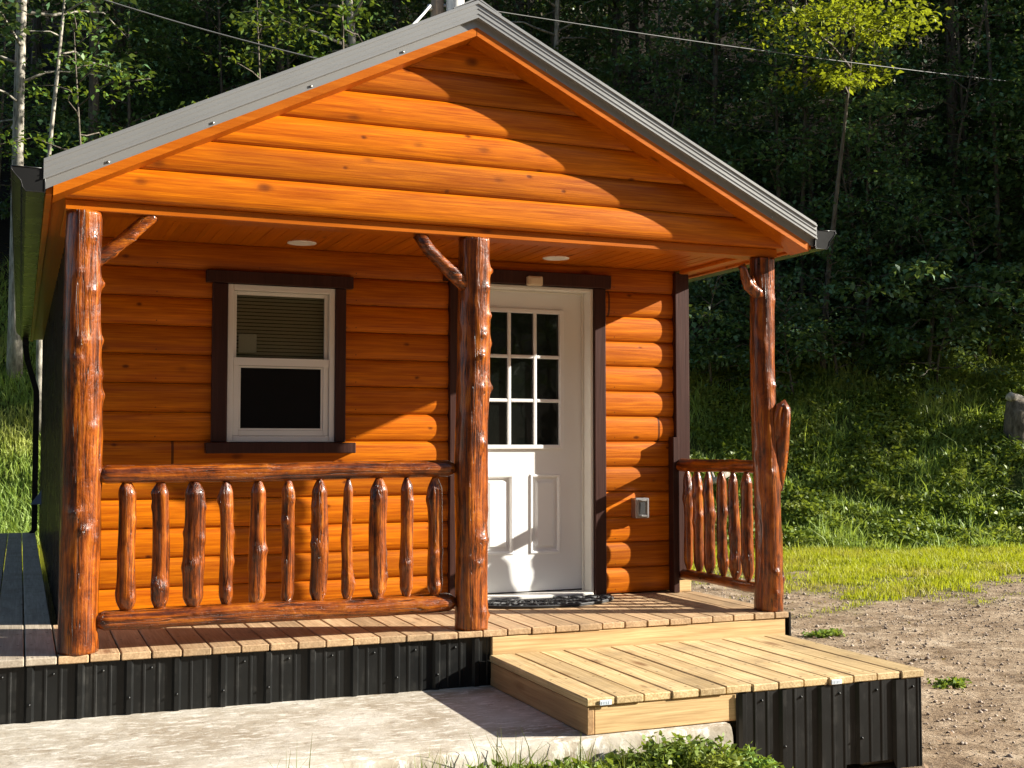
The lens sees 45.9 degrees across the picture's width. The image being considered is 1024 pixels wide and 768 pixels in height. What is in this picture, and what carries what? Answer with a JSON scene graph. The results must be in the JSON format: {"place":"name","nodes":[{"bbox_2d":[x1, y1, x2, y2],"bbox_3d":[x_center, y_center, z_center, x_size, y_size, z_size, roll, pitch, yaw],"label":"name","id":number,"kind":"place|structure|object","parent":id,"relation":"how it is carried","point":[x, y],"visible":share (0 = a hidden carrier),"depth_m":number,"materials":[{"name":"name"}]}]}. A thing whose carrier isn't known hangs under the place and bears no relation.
{"place":"outdoors","nodes":[
{"label":"outdoors","id":0,"kind":"place"},
{"bbox_2d":[0,0,1023,767],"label":"ground","id":1,"kind":"structure","parent":0,"point":[946,746],"depth_m":12.32,"materials":[{"name":"soil"}]},
{"bbox_2d":[0,0,156,435],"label":"sapling","id":2,"kind":"object","parent":1,"relation":"on","point":[8,28],"visible":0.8,"depth_m":22.80,"materials":[{"name":"green plant"}]},
{"bbox_2d":[0,0,157,380],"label":"birch tree","id":3,"kind":"object","parent":1,"relation":"on","point":[14,359],"visible":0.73,"depth_m":24.26,"materials":[{"name":"green plant"}]},
{"bbox_2d":[0,8,170,158],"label":"sapling","id":4,"kind":"object","parent":1,"relation":"on","point":[84,70],"visible":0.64,"depth_m":21.38,"materials":[{"name":"green plant"}]},
{"bbox_2d":[0,0,182,141],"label":"forest tree","id":5,"kind":"object","parent":1,"relation":"on","point":[94,81],"visible":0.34,"depth_m":27.46,"materials":[{"name":"green plant"}]},
{"bbox_2d":[4,0,217,132],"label":"forest tree","id":6,"kind":"object","parent":1,"relation":"on","point":[181,58],"visible":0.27,"depth_m":29.29,"materials":[{"name":"green plant"}]},
{"bbox_2d":[156,0,340,116],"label":"sapling","id":7,"kind":"object","parent":1,"relation":"on","point":[257,31],"visible":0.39,"depth_m":22.57,"materials":[{"name":"green plant"}]},
{"bbox_2d":[269,740,315,767],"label":"grass tuft","id":8,"kind":"object","parent":1,"relation":"on","point":[296,758],"visible":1,"depth_m":4.87,"materials":[{"name":"beige plant"}]},
{"bbox_2d":[196,0,412,73],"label":"forest tree","id":9,"kind":"object","parent":1,"relation":"on","point":[279,64],"visible":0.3,"depth_m":28.42,"materials":[{"name":"green plant"}]},
{"bbox_2d":[244,0,409,67],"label":"sapling","id":10,"kind":"object","parent":1,"relation":"on","point":[342,14],"visible":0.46,"depth_m":23.62,"materials":[{"name":"green plant"}]},
{"bbox_2d":[214,0,445,75],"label":"forest tree","id":11,"kind":"object","parent":1,"relation":"on","point":[351,39],"visible":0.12,"depth_m":26.18,"materials":[{"name":"green plant"}]},
{"bbox_2d":[0,678,732,767],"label":"concrete pad","id":12,"kind":"object","parent":1,"relation":"on","point":[387,730],"visible":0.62,"depth_m":5.55,"materials":[{"name":"grey concrete"}]},
{"bbox_2d":[0,0,835,723],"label":"log cabin","id":13,"kind":"object","parent":12,"relation":"on","point":[364,368],"visible":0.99,"depth_m":7.14,"materials":[{"name":"orange wood"}]},
{"bbox_2d":[204,269,355,453],"bbox_3d":[-1.441,-0.127,7.506,0.920,1.110,0.215,1,-3,-22],"label":"window","id":14,"kind":"structure","parent":13,"relation":"in","point":[278,352],"depth_m":7.49,"materials":[{"name":"white plastic"}]},
{"bbox_2d":[487,291,581,592],"bbox_3d":[0.062,0.382,8.187,0.906,2.024,0.060,1,-3,-22],"label":"door","id":15,"kind":"structure","parent":13,"relation":"in","point":[534,525],"depth_m":8.21,"materials":[{"name":"white paint"}]},
{"bbox_2d":[488,594,613,608],"bbox_3d":[0.213,1.401,7.781,1.120,0.024,0.399,1,-3,-22],"label":"doormat","id":16,"kind":"object","parent":13,"relation":"on","point":[557,601],"visible":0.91,"depth_m":7.74,"materials":[{"name":"black rubber"}]},
{"bbox_2d":[420,751,451,767],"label":"grass tuft","id":17,"kind":"object","parent":1,"relation":"on","point":[439,761],"visible":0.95,"depth_m":5.10,"materials":[{"name":"plant"}]},
{"bbox_2d":[427,0,463,16],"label":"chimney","id":18,"kind":"object","parent":1,"relation":"on","point":[437,7],"visible":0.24,"depth_m":18.21,"materials":[{"name":"white paint"}]},
{"bbox_2d":[104,0,317,58],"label":"power line","id":19,"kind":"object","parent":18,"relation":"attached to","point":[210,31],"visible":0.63,"depth_m":17.62,"materials":[{"name":"black metal"}]},
{"bbox_2d":[412,4,431,23],"bbox_3d":[-1.413,-4.825,16.308,0.037,1.965,3.736,0,-3,6],"label":"service cable","id":20,"kind":"object","parent":18,"relation":"attached to","point":[422,14],"visible":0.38,"depth_m":17.48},
{"bbox_2d":[444,2,1023,82],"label":"power line","id":21,"kind":"object","parent":18,"relation":"attached to","point":[744,48],"visible":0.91,"depth_m":21.09,"materials":[{"name":"black metal"}]},
{"bbox_2d":[469,726,543,767],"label":"grass tuft","id":22,"kind":"object","parent":1,"relation":"on","point":[497,750],"visible":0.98,"depth_m":5.21,"materials":[{"name":"green plant"}]},
{"bbox_2d":[0,0,1023,386],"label":"woodland","id":23,"kind":"object","parent":1,"relation":"on","point":[976,144],"visible":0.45,"depth_m":25.99,"materials":[{"name":"green plant"}]},
{"bbox_2d":[0,147,1023,767],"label":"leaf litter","id":24,"kind":"object","parent":1,"relation":"on","point":[814,581],"visible":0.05,"depth_m":13.56,"materials":[{"name":"plant"}]},
{"bbox_2d":[277,736,764,767],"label":"edge grass","id":25,"kind":"structure","parent":1,"relation":"on","point":[569,766],"depth_m":5.27,"materials":[{"name":"green plant"}]},
{"bbox_2d":[501,0,641,82],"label":"forest tree","id":26,"kind":"object","parent":1,"relation":"on","point":[557,29],"visible":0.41,"depth_m":28.39,"materials":[{"name":"green plant"}]},
{"bbox_2d":[559,738,595,766],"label":"grass tuft","id":27,"kind":"object","parent":1,"relation":"on","point":[579,758],"visible":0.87,"depth_m":5.32,"materials":[{"name":"green plant"}]},
{"bbox_2d":[465,750,750,767],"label":"edge weeds","id":28,"kind":"object","parent":1,"relation":"on","point":[575,764],"visible":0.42,"depth_m":5.31,"materials":[{"name":"green plant"}]},
{"bbox_2d":[536,0,690,97],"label":"forest tree","id":29,"kind":"object","parent":1,"relation":"on","point":[614,49],"visible":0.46,"depth_m":30.36,"materials":[{"name":"green plant"}]},
{"bbox_2d":[609,730,759,767],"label":"weed clump","id":30,"kind":"object","parent":1,"relation":"on","point":[696,750],"visible":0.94,"depth_m":5.38,"materials":[{"name":"green plant"}]},
{"bbox_2d":[490,634,923,767],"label":"entry step","id":31,"kind":"object","parent":1,"relation":"on","point":[787,701],"visible":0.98,"depth_m":6.08,"materials":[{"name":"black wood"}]},
{"bbox_2d":[702,472,729,485],"bbox_3d":[3.193,1.707,20.559,0.988,0.486,0.458,1,-3,-22],"label":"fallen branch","id":32,"kind":"object","parent":1,"relation":"on","point":[726,474],"visible":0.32,"depth_m":20.52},
{"bbox_2d":[689,271,749,386],"bbox_3d":[3.671,-1.031,23.643,3.184,3.118,2.915,2,-4,-39],"label":"bush","id":33,"kind":"object","parent":1,"relation":"on","point":[707,315],"visible":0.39,"depth_m":23.20,"materials":[{"name":"green plant"}]},
{"bbox_2d":[617,0,841,311],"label":"forest tree","id":34,"kind":"object","parent":1,"relation":"on","point":[717,10],"visible":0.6,"depth_m":26.22,"materials":[{"name":"green plant"}]},
{"bbox_2d":[724,746,784,767],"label":"weed clump","id":35,"kind":"object","parent":1,"relation":"on","point":[766,763],"visible":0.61,"depth_m":5.47,"materials":[{"name":"green plant"}]},
{"bbox_2d":[723,0,830,321],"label":"sapling","id":36,"kind":"object","parent":1,"relation":"on","point":[807,135],"visible":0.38,"depth_m":25.73,"materials":[{"name":"brown plant"}]},
{"bbox_2d":[702,288,858,399],"bbox_3d":[5.538,-0.477,23.538,3.190,2.579,3.040,2,-3,-29],"label":"bush","id":37,"kind":"object","parent":1,"relation":"on","point":[811,328],"visible":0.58,"depth_m":22.86,"materials":[{"name":"green plant"}]},
{"bbox_2d":[801,628,847,637],"bbox_3d":[2.728,2.166,10.502,0.448,0.107,0.319,1,-3,-22],"label":"dirt weed","id":38,"kind":"object","parent":1,"relation":"on","point":[831,632],"visible":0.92,"depth_m":10.45,"materials":[{"name":"green plant"}]},
{"bbox_2d":[780,0,894,303],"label":"sapling","id":39,"kind":"object","parent":1,"relation":"on","point":[835,161],"visible":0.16,"depth_m":26.43,"materials":[{"name":"brown plant"}]},
{"bbox_2d":[731,0,951,368],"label":"sunlit tree","id":40,"kind":"object","parent":1,"relation":"on","point":[845,11],"visible":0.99,"depth_m":22.59,"materials":[{"name":"green plant"}]},
{"bbox_2d":[689,304,1023,549],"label":"bank weeds","id":41,"kind":"object","parent":1,"relation":"on","point":[901,523],"visible":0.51,"depth_m":21.85,"materials":[{"name":"green plant"}]},
{"bbox_2d":[728,0,1012,250],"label":"forest tree","id":42,"kind":"object","parent":1,"relation":"on","point":[867,46],"visible":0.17,"depth_m":27.70,"materials":[{"name":"green plant"}]},
{"bbox_2d":[775,200,975,365],"bbox_3d":[7.164,-1.782,24.063,3.980,3.898,3.643,-1,-3,26],"label":"bush","id":43,"kind":"object","parent":1,"relation":"on","point":[899,290],"visible":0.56,"depth_m":23.76,"materials":[{"name":"green plant"}]},
{"bbox_2d":[841,268,1019,400],"bbox_3d":[8.094,-0.876,23.701,3.335,2.696,3.178,-2,-4,36],"label":"bush","id":44,"kind":"object","parent":1,"relation":"on","point":[977,323],"visible":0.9,"depth_m":23.23,"materials":[{"name":"green plant"}]},
{"bbox_2d":[848,0,1023,268],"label":"forest tree","id":45,"kind":"object","parent":1,"relation":"on","point":[951,30],"visible":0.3,"depth_m":26.66,"materials":[{"name":"green plant"}]},
{"bbox_2d":[894,0,1002,332],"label":"sapling","id":46,"kind":"object","parent":1,"relation":"on","point":[997,201],"visible":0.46,"depth_m":25.45,"materials":[{"name":"brown plant"}]},
{"bbox_2d":[926,676,971,688],"bbox_3d":[2.998,2.059,8.320,0.342,0.105,0.242,0,-3,-9],"label":"dirt weed","id":47,"kind":"object","parent":1,"relation":"on","point":[944,683],"visible":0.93,"depth_m":8.29,"materials":[{"name":"green plant"}]},
{"bbox_2d":[894,185,1023,358],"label":"bush","id":48,"kind":"object","parent":1,"relation":"on","point":[993,232],"visible":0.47,"depth_m":24.50,"materials":[{"name":"green plant"}]},
{"bbox_2d":[1003,392,1023,444],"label":"boulder","id":49,"kind":"object","parent":1,"relation":"on","point":[1013,425],"visible":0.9,"depth_m":22.04,"materials":[{"name":"grey stone"}]},
{"bbox_2d":[0,253,1023,551],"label":"bank grass","id":50,"kind":"structure","parent":0,"point":[18,519],"depth_m":21.99,"materials":[{"name":"green plant"}]},
{"bbox_2d":[1,528,1023,620],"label":"lawn grass","id":51,"kind":"structure","parent":0,"point":[923,557],"depth_m":15.80,"materials":[{"name":"green plant"}]},
{"bbox_2d":[691,577,1023,767],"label":"gravel","id":52,"kind":"structure","parent":0,"point":[942,676],"depth_m":10.57,"materials":[{"name":"beige gravel"}]}
]}

